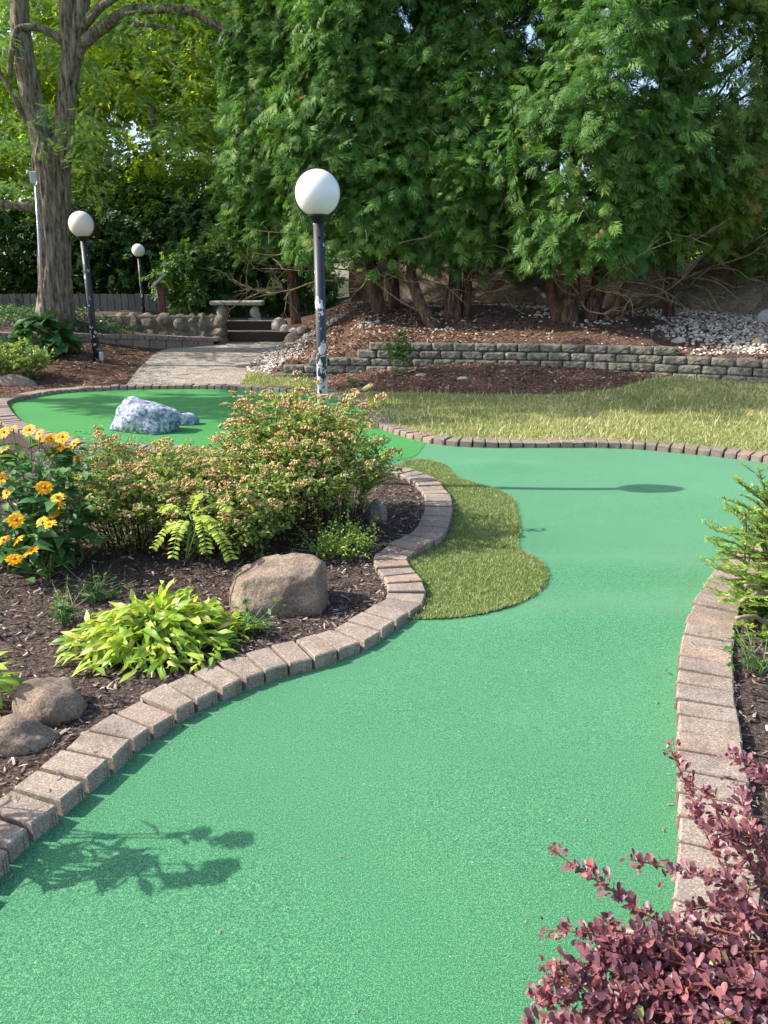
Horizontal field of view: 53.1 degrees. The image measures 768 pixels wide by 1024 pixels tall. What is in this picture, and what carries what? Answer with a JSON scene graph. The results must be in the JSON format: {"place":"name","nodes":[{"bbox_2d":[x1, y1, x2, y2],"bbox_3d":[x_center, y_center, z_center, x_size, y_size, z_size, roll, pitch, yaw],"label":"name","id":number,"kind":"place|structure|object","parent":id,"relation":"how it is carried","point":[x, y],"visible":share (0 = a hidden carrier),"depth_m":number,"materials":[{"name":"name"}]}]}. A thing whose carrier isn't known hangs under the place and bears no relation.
{"place":"outdoors","nodes":[
{"label":"outdoors","id":0,"kind":"place"},
{"bbox_2d":[127,342,280,385],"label":"path","id":1,"kind":"structure","parent":0,"point":[225,363],"depth_m":12.72,"materials":[{"name":"beige concrete"}]},
{"bbox_2d":[9,389,425,461],"bbox_3d":[-2.009,-1.140,8.770,5.690,0.051,3.864,5,18,17],"label":"putting green","id":2,"kind":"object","parent":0,"point":[72,413],"visible":0.53,"depth_m":8.89,"materials":[{"name":"green carpet"}]},
{"bbox_2d":[109,396,184,434],"bbox_3d":[-2.408,-0.974,7.798,0.647,0.383,0.492,13,21,37],"label":"boulder","id":3,"kind":"object","parent":2,"relation":"on","point":[148,417],"visible":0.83,"depth_m":7.66,"materials":[{"name":"grey stone"}]},
{"bbox_2d":[180,412,198,425],"bbox_3d":[-2.087,-0.987,8.165,0.242,0.144,0.200,0,17,0],"label":"boulder","id":4,"kind":"object","parent":2,"relation":"on","point":[191,419],"visible":0.69,"depth_m":8.10,"materials":[{"name":"grey stone"}]},
{"bbox_2d":[0,424,447,799],"bbox_3d":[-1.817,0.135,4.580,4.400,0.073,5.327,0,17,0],"label":"mulch chips","id":5,"kind":"object","parent":0,"point":[82,574],"visible":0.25,"depth_m":3.79,"materials":[{"name":"brown soil"}]},
{"bbox_2d":[0,651,26,716],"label":"hosta","id":6,"kind":"object","parent":5,"relation":"on","point":[5,681],"visible":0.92,"depth_m":2.71,"materials":[{"name":"green plant"}]},
{"bbox_2d":[0,713,61,756],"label":"boulder","id":7,"kind":"object","parent":5,"relation":"on","point":[20,735],"visible":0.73,"depth_m":2.49,"materials":[{"name":"brown stone"}]},
{"bbox_2d":[11,550,73,580],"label":"ground weed","id":8,"kind":"object","parent":5,"relation":"on","point":[46,570],"visible":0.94,"depth_m":3.90,"materials":[{"name":"green plant"}]},
{"bbox_2d":[11,677,87,726],"bbox_3d":[-1.191,0.675,2.707,0.268,0.161,0.231,12,21,34],"label":"boulder","id":9,"kind":"object","parent":5,"relation":"on","point":[51,701],"visible":0.77,"depth_m":2.64,"materials":[{"name":"brown stone"}]},
{"bbox_2d":[22,576,94,626],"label":"ground weed","id":10,"kind":"object","parent":5,"relation":"on","point":[66,610],"visible":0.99,"depth_m":3.40,"materials":[{"name":"green plant"}]},
{"bbox_2d":[0,424,160,582],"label":"false sunflower","id":11,"kind":"object","parent":5,"relation":"on","point":[44,533],"visible":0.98,"depth_m":4.01,"materials":[{"name":"green plant"}]},
{"bbox_2d":[40,424,154,510],"bbox_3d":[-1.835,-0.280,5.060,0.756,0.620,0.869,0,17,0],"label":"flowering shrub","id":12,"kind":"object","parent":5,"relation":"on","point":[87,454],"visible":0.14,"depth_m":4.96,"materials":[{"name":"green plant"}]},
{"bbox_2d":[60,564,135,603],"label":"ground weed","id":13,"kind":"object","parent":5,"relation":"on","point":[93,589],"visible":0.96,"depth_m":3.65,"materials":[{"name":"green plant"}]},
{"bbox_2d":[48,578,262,683],"bbox_3d":[-0.944,0.462,3.224,0.823,0.334,0.746,5,18,16],"label":"hosta","id":14,"kind":"object","parent":5,"relation":"on","point":[159,626],"visible":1,"depth_m":3.11,"materials":[{"name":"green plant"}]},
{"bbox_2d":[62,425,248,555],"bbox_3d":[-1.356,-0.140,4.460,1.181,0.694,1.106,-14,22,-39],"label":"flowering shrub","id":15,"kind":"object","parent":5,"relation":"on","point":[163,467],"visible":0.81,"depth_m":4.24,"materials":[{"name":"green plant"}]},
{"bbox_2d":[149,493,238,562],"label":"fern","id":16,"kind":"object","parent":5,"relation":"on","point":[204,519],"visible":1,"depth_m":3.60,"materials":[{"name":"green plant"}]},
{"bbox_2d":[144,461,303,564],"bbox_3d":[-0.851,0.013,4.231,0.827,0.535,0.764,0,17,0],"label":"flowering shrub","id":17,"kind":"object","parent":5,"relation":"on","point":[258,523],"visible":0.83,"depth_m":4.10,"materials":[{"name":"green plant"}]},
{"bbox_2d":[208,593,284,636],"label":"ground weed","id":18,"kind":"object","parent":5,"relation":"on","point":[254,619],"visible":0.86,"depth_m":3.30,"materials":[{"name":"green plant"}]},
{"bbox_2d":[229,553,328,618],"bbox_3d":[-0.498,0.347,3.608,0.476,0.259,0.365,0,17,0],"label":"boulder","id":19,"kind":"object","parent":5,"relation":"on","point":[296,583],"visible":0.86,"depth_m":3.47,"materials":[{"name":"brown stone"}]},
{"bbox_2d":[205,370,402,545],"bbox_3d":[-0.506,-0.338,4.630,1.241,0.981,1.229,8,19,26],"label":"flowering shrub","id":20,"kind":"object","parent":5,"relation":"on","point":[300,453],"visible":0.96,"depth_m":4.45,"materials":[{"name":"green plant"}]},
{"bbox_2d":[294,167,341,425],"bbox_3d":[-0.447,-1.250,5.457,0.321,2.200,0.314,0,17,0],"label":"lamp post","id":21,"kind":"object","parent":5,"relation":"on","point":[317,193],"visible":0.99,"depth_m":5.19,"materials":[{"name":"black metal"}]},
{"bbox_2d":[286,506,390,562],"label":"ground weed","id":22,"kind":"object","parent":5,"relation":"on","point":[361,542],"visible":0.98,"depth_m":4.17,"materials":[{"name":"green plant"}]},
{"bbox_2d":[366,498,386,522],"bbox_3d":[-0.046,0.001,4.884,0.133,0.182,0.149,0,17,0],"label":"boulder","id":23,"kind":"object","parent":5,"relation":"on","point":[378,507],"visible":0.64,"depth_m":4.83,"materials":[{"name":"stone"}]},
{"bbox_2d":[3,278,645,448],"bbox_3d":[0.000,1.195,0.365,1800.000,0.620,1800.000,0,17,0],"label":"ground","id":24,"kind":"structure","parent":0,"point":[345,288],"depth_m":56.76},
{"bbox_2d":[0,3,57,200],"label":"maple tree","id":25,"kind":"object","parent":24,"relation":"on","point":[7,167],"visible":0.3,"depth_m":20.27,"materials":[{"name":"green plant"}]},
{"bbox_2d":[0,177,77,306],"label":"evergreen tree","id":26,"kind":"object","parent":24,"relation":"on","point":[8,227],"visible":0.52,"depth_m":18.20,"materials":[{"name":"green plant"}]},
{"bbox_2d":[0,341,164,397],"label":"mulch bed","id":27,"kind":"object","parent":24,"relation":"on","point":[46,377],"visible":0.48,"depth_m":12.07,"materials":[{"name":"brown wood"}]},
{"bbox_2d":[0,336,25,356],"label":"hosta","id":28,"kind":"object","parent":27,"relation":"on","point":[2,340],"visible":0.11,"depth_m":12.15,"materials":[{"name":"green plant"}]},
{"bbox_2d":[0,374,37,386],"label":"rock","id":29,"kind":"object","parent":27,"relation":"on","point":[13,380],"visible":0.91,"depth_m":10.79,"materials":[{"name":"stone"}]},
{"bbox_2d":[0,337,58,378],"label":"young bush","id":30,"kind":"object","parent":27,"relation":"on","point":[11,362],"visible":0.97,"depth_m":11.03,"materials":[{"name":"green plant"}]},
{"bbox_2d":[4,310,84,357],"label":"hosta","id":31,"kind":"object","parent":27,"relation":"on","point":[54,334],"visible":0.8,"depth_m":12.52,"materials":[{"name":"green plant"}]},
{"bbox_2d":[68,210,99,361],"bbox_3d":[-4.744,-3.596,12.343,0.420,2.341,0.410,0,17,0],"label":"lamp post","id":32,"kind":"object","parent":27,"relation":"on","point":[82,225],"visible":1,"depth_m":12.15,"materials":[{"name":"black metal"}]},
{"bbox_2d":[99,352,103,362],"bbox_3d":[-4.634,-2.528,12.612,0.060,0.200,0.060,0,17,0],"label":"outlet box","id":33,"kind":"object","parent":27,"relation":"on","point":[101,355],"visible":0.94,"depth_m":12.58,"materials":[{"name":"grey"}]},
{"bbox_2d":[0,310,173,335],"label":"ivy bed soil","id":34,"kind":"structure","parent":24,"relation":"on","point":[6,327],"depth_m":14.82,"materials":[{"name":"brown soil"}]},
{"bbox_2d":[29,171,43,312],"bbox_3d":[-5.882,-4.477,13.153,0.265,2.495,0.115,0,17,0],"label":"metal pole","id":35,"kind":"object","parent":34,"relation":"on","point":[34,178],"visible":0.91,"depth_m":13.04,"materials":[{"name":"grey metal"}]},
{"bbox_2d":[0,303,137,334],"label":"ivy","id":36,"kind":"object","parent":34,"relation":"on","point":[7,311],"visible":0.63,"depth_m":14.33,"materials":[{"name":"green plant"}]},
{"bbox_2d":[0,0,240,326],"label":"locust tree","id":37,"kind":"object","parent":34,"relation":"on","point":[51,148],"visible":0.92,"depth_m":13.19,"materials":[{"name":"green plant"}]},
{"bbox_2d":[132,244,145,313],"bbox_3d":[-5.242,-5.001,16.561,0.270,1.481,0.270,0,17,0],"label":"lamp post","id":38,"kind":"object","parent":34,"relation":"on","point":[138,251],"visible":0.99,"depth_m":16.44,"materials":[{"name":"black metal"}]},
{"bbox_2d":[150,273,165,313],"bbox_3d":[-4.597,-4.442,15.750,0.280,0.886,0.352,2,17,5],"label":"lectern sign","id":39,"kind":"object","parent":34,"relation":"on","point":[161,297],"visible":0.79,"depth_m":15.75,"materials":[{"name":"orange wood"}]},
{"bbox_2d":[139,236,238,314],"bbox_3d":[-4.179,-4.959,16.684,2.037,1.956,1.669,0,17,0],"label":"garden shrub","id":40,"kind":"object","parent":34,"relation":"on","point":[190,260],"visible":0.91,"depth_m":16.34,"materials":[{"name":"green plant"}]},
{"bbox_2d":[0,1,179,276],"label":"maple tree","id":41,"kind":"object","parent":24,"relation":"on","point":[127,118],"visible":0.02,"depth_m":26.25,"materials":[{"name":"green plant"}]},
{"bbox_2d":[0,181,180,309],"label":"evergreen tree","id":42,"kind":"object","parent":24,"relation":"on","point":[121,251],"visible":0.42,"depth_m":18.38,"materials":[{"name":"green plant"}]},
{"bbox_2d":[0,0,216,288],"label":"maple tree","id":43,"kind":"object","parent":24,"relation":"on","point":[143,156],"visible":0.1,"depth_m":22.77,"materials":[{"name":"green plant"}]},
{"bbox_2d":[0,332,217,348],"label":"brick edging","id":44,"kind":"object","parent":24,"relation":"on","point":[156,341],"visible":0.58,"depth_m":14.25,"materials":[{"name":"grey brick"}]},
{"bbox_2d":[0,0,258,213],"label":"maple tree","id":45,"kind":"object","parent":24,"relation":"on","point":[151,86],"visible":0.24,"depth_m":19.13,"materials":[{"name":"green plant"}]},
{"bbox_2d":[71,153,213,299],"bbox_3d":[-5.995,-7.059,20.077,4.728,4.326,3.604,0,17,0],"label":"evergreen tree","id":46,"kind":"object","parent":24,"relation":"on","point":[133,194],"visible":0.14,"depth_m":19.20,"materials":[{"name":"green plant"}]},
{"bbox_2d":[0,294,286,315],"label":"wooden fence","id":47,"kind":"object","parent":24,"relation":"on","point":[116,302],"visible":0.15,"depth_m":17.85,"materials":[{"name":"grey wood"}]},
{"bbox_2d":[97,312,228,343],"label":"stone wall","id":48,"kind":"structure","parent":24,"relation":"on","point":[202,324],"depth_m":15.01,"materials":[{"name":"grey stone"}]},
{"bbox_2d":[130,168,247,312],"bbox_3d":[-4.457,-6.627,19.480,4.081,4.072,3.268,-6,18,-19],"label":"evergreen tree","id":49,"kind":"object","parent":24,"relation":"on","point":[189,230],"visible":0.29,"depth_m":18.65,"materials":[{"name":"green plant"}]},
{"bbox_2d":[0,464,452,878],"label":"brick kerb","id":50,"kind":"structure","parent":24,"relation":"on","point":[86,762],"depth_m":2.85,"materials":[{"name":"beige brick"}]},
{"bbox_2d":[185,223,270,316],"bbox_3d":[-3.467,-5.325,17.219,1.991,2.345,1.924,0,17,0],"label":"garden shrub","id":51,"kind":"object","parent":24,"relation":"on","point":[213,243],"visible":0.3,"depth_m":16.86,"materials":[{"name":"green plant"}]},
{"bbox_2d":[226,314,289,341],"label":"garden steps","id":52,"kind":"structure","parent":24,"relation":"on","point":[242,329],"depth_m":15.23,"materials":[{"name":"grey stone"}]},
{"bbox_2d":[209,300,264,319],"bbox_3d":[-3.076,-4.242,16.166,1.100,0.399,0.400,0,17,0],"label":"stone bench","id":53,"kind":"object","parent":52,"relation":"on","point":[255,312],"visible":0.78,"depth_m":16.06,"materials":[{"name":"grey stone"}]},
{"bbox_2d":[271,317,286,330],"bbox_3d":[-2.127,-3.806,15.565,0.321,0.275,0.248,0,17,0],"label":"rock","id":54,"kind":"object","parent":52,"relation":"on","point":[276,324],"visible":0.69,"depth_m":15.48,"materials":[{"name":"grey stone"}]},
{"bbox_2d":[177,198,339,313],"bbox_3d":[-3.230,-6.438,19.765,4.272,3.843,3.581,0,17,0],"label":"evergreen tree","id":55,"kind":"object","parent":24,"relation":"on","point":[235,260],"visible":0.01,"depth_m":19.01,"materials":[{"name":"green plant"}]},
{"bbox_2d":[221,248,314,317],"bbox_3d":[-2.475,-5.359,17.112,2.261,2.472,1.761,0,17,0],"label":"garden shrub","id":56,"kind":"object","parent":24,"relation":"on","point":[238,271],"visible":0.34,"depth_m":16.83,"materials":[{"name":"green plant"}]},
{"bbox_2d":[151,0,409,206],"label":"maple tree","id":57,"kind":"object","parent":24,"relation":"on","point":[207,98],"visible":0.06,"depth_m":19.92,"materials":[{"name":"green plant"}]},
{"bbox_2d":[261,259,346,315],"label":"garden shrub","id":58,"kind":"object","parent":24,"relation":"on","point":[331,299],"visible":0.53,"depth_m":16.81,"materials":[{"name":"green plant"}]},
{"bbox_2d":[0,383,767,464],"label":"brick kerb","id":59,"kind":"structure","parent":24,"relation":"on","point":[9,418],"depth_m":7.19,"materials":[{"name":"brown brick"}]},
{"bbox_2d":[658,545,762,1023],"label":"brick kerb","id":60,"kind":"structure","parent":24,"relation":"on","point":[704,691],"depth_m":2.57,"materials":[{"name":"beige brick"}]},
{"bbox_2d":[692,572,765,803],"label":"kerb litter","id":61,"kind":"object","parent":60,"relation":"on","point":[721,709],"visible":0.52,"depth_m":2.57,"materials":[{"name":"brown plant"}]},
{"bbox_2d":[680,225,766,258],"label":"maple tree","id":62,"kind":"object","parent":24,"relation":"on","point":[702,251],"visible":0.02,"depth_m":19.72,"materials":[{"name":"green plant"}]},
{"bbox_2d":[0,3,762,277],"label":"sky","id":63,"kind":"structure","parent":0,"point":[529,29],"materials":[{"name":"white"}]},
{"bbox_2d":[0,443,767,1023],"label":"fairway turf","id":64,"kind":"structure","parent":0,"point":[318,869],"depth_m":2.25,"materials":[{"name":"green carpet"}]},
{"bbox_2d":[10,639,386,877],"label":"kerb litter","id":65,"kind":"object","parent":64,"relation":"on","point":[148,759],"visible":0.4,"depth_m":2.67,"materials":[{"name":"brown plant"}]},
{"bbox_2d":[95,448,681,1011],"bbox_3d":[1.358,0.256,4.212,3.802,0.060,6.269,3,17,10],"label":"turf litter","id":66,"kind":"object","parent":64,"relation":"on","point":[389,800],"visible":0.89,"depth_m":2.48,"materials":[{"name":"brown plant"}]},
{"bbox_2d":[394,458,549,619],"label":"fringe turf","id":67,"kind":"structure","parent":64,"relation":"on","point":[520,571],"depth_m":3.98,"materials":[{"name":"green plastic"}]},
{"bbox_2d":[656,668,677,886],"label":"kerb litter","id":68,"kind":"object","parent":64,"relation":"on","point":[674,764],"visible":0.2,"depth_m":2.46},
{"bbox_2d":[240,364,767,452],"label":"lawn","id":69,"kind":"structure","parent":0,"point":[366,387],"depth_m":8.64,"materials":[{"name":"plant"}]},
{"bbox_2d":[311,361,667,393],"bbox_3d":[1.547,-1.759,10.232,5.497,0.293,1.564,2,17,6],"label":"mulch apron","id":70,"kind":"object","parent":69,"relation":"on","point":[380,386],"visible":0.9,"depth_m":10.13,"materials":[{"name":"brown wood"}]},
{"bbox_2d":[346,369,363,386],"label":"ground weed","id":71,"kind":"object","parent":70,"relation":"on","point":[351,382],"visible":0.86,"depth_m":10.52,"materials":[{"name":"green plant"}]},
{"bbox_2d":[377,326,417,375],"bbox_3d":[0.191,-2.194,10.536,0.572,0.716,0.425,0,17,0],"label":"sapling","id":72,"kind":"object","parent":70,"relation":"on","point":[400,352],"visible":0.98,"depth_m":10.53,"materials":[{"name":"green plant"}]},
{"bbox_2d":[457,376,467,379],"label":"rock","id":73,"kind":"object","parent":70,"relation":"on","point":[462,378],"visible":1,"depth_m":10.06,"materials":[{"name":"grey stone"}]},
{"bbox_2d":[275,342,767,383],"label":"retaining wall","id":74,"kind":"structure","parent":69,"relation":"on","point":[556,355],"depth_m":10.71,"materials":[{"name":"grey stone"}]},
{"bbox_2d":[267,297,767,377],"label":"mulch bank","id":75,"kind":"structure","parent":0,"point":[353,349],"depth_m":11.62,"materials":[{"name":"brown soil"}]},
{"bbox_2d":[204,0,349,328],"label":"cedar tree","id":76,"kind":"object","parent":75,"relation":"on","point":[256,43],"visible":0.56,"depth_m":12.50,"materials":[{"name":"green plant"}]},
{"bbox_2d":[280,324,290,330],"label":"rock","id":77,"kind":"object","parent":75,"relation":"on","point":[284,327],"visible":0.45,"depth_m":15.28,"materials":[{"name":"grey stone"}]},
{"bbox_2d":[284,333,300,342],"bbox_3d":[-1.760,-3.344,14.868,0.346,0.239,0.283,0,17,0],"label":"rock","id":78,"kind":"object","parent":75,"relation":"on","point":[290,337],"visible":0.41,"depth_m":14.79,"materials":[{"name":"brown stone"}]},
{"bbox_2d":[288,328,297,333],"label":"rock","id":79,"kind":"object","parent":75,"relation":"on","point":[293,330],"visible":0.34,"depth_m":15.24,"materials":[{"name":"grey stone"}]},
{"bbox_2d":[245,311,350,375],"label":"gravel","id":80,"kind":"structure","parent":75,"relation":"on","point":[264,355],"depth_m":13.22,"materials":[{"name":"white gravel"}]},
{"bbox_2d":[296,325,309,334],"bbox_3d":[-1.601,-3.639,15.355,0.330,0.203,0.287,0,17,0],"label":"rock","id":81,"kind":"object","parent":75,"relation":"on","point":[302,329],"visible":0.64,"depth_m":15.24,"materials":[{"name":"stone"}]},
{"bbox_2d":[246,0,468,322],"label":"cedar tree","id":82,"kind":"object","parent":75,"relation":"on","point":[334,66],"visible":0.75,"depth_m":11.25,"materials":[{"name":"green plant"}]},
{"bbox_2d":[247,301,482,372],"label":"mulch chips","id":83,"kind":"object","parent":75,"relation":"on","point":[339,333],"visible":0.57,"depth_m":12.19,"materials":[{"name":"brown wood"}]},
{"bbox_2d":[367,0,554,328],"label":"cedar tree","id":84,"kind":"object","parent":75,"relation":"on","point":[465,221],"visible":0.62,"depth_m":11.07,"materials":[{"name":"green plant"}]},
{"bbox_2d":[313,303,627,342],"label":"gravel","id":85,"kind":"structure","parent":75,"relation":"on","point":[441,313],"depth_m":12.46,"materials":[{"name":"gravel"}]},
{"bbox_2d":[245,299,767,371],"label":"mulch chips","id":86,"kind":"object","parent":75,"relation":"on","point":[488,316],"visible":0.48,"depth_m":11.81,"materials":[{"name":"brown wood"}]},
{"bbox_2d":[348,253,767,314],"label":"rock wall","id":87,"kind":"structure","parent":75,"relation":"on","point":[753,294],"depth_m":13.60,"materials":[{"name":"grey stone"}]},
{"bbox_2d":[397,304,767,355],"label":"gravel","id":88,"kind":"structure","parent":75,"relation":"on","point":[750,349],"depth_m":11.60,"materials":[{"name":"grey gravel"}]},
{"bbox_2d":[483,0,751,322],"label":"cedar tree","id":89,"kind":"object","parent":75,"relation":"on","point":[638,224],"visible":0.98,"depth_m":10.40,"materials":[{"name":"green plant"}]},
{"bbox_2d":[671,337,685,342],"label":"rock","id":90,"kind":"object","parent":75,"relation":"on","point":[679,340],"visible":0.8,"depth_m":11.00,"materials":[{"name":"white stone"}]},
{"bbox_2d":[610,0,767,323],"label":"cedar tree","id":91,"kind":"object","parent":75,"relation":"on","point":[745,194],"visible":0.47,"depth_m":10.95,"materials":[{"name":"green plant"}]},
{"bbox_2d":[684,8,767,297],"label":"cedar tree","id":92,"kind":"object","parent":75,"relation":"on","point":[755,261],"visible":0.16,"depth_m":12.16,"materials":[{"name":"green plant"}]},
{"bbox_2d":[752,336,767,343],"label":"rock","id":93,"kind":"object","parent":75,"relation":"on","point":[759,340],"visible":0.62,"depth_m":10.63,"materials":[{"name":"stone"}]},
{"bbox_2d":[754,308,767,322],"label":"rock","id":94,"kind":"object","parent":75,"relation":"on","point":[761,316],"visible":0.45,"depth_m":12.06,"materials":[{"name":"grey stone"}]},
{"bbox_2d":[722,603,767,942],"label":"bed soil","id":95,"kind":"structure","parent":0,"point":[755,731],"depth_m":2.74,"materials":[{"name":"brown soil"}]},
{"bbox_2d":[519,737,767,1023],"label":"barberry bush","id":96,"kind":"object","parent":95,"relation":"on","point":[667,978],"visible":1,"depth_m":1.48,"materials":[{"name":"purple plant"}]},
{"bbox_2d":[696,462,767,641],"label":"yew bush","id":97,"kind":"object","parent":95,"relation":"on","point":[755,594],"visible":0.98,"depth_m":3.53,"materials":[{"name":"green plant"}]},
{"bbox_2d":[714,624,767,675],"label":"ground weed","id":98,"kind":"object","parent":95,"relation":"on","point":[752,660],"visible":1,"depth_m":2.99,"materials":[{"name":"green plant"}]}
]}

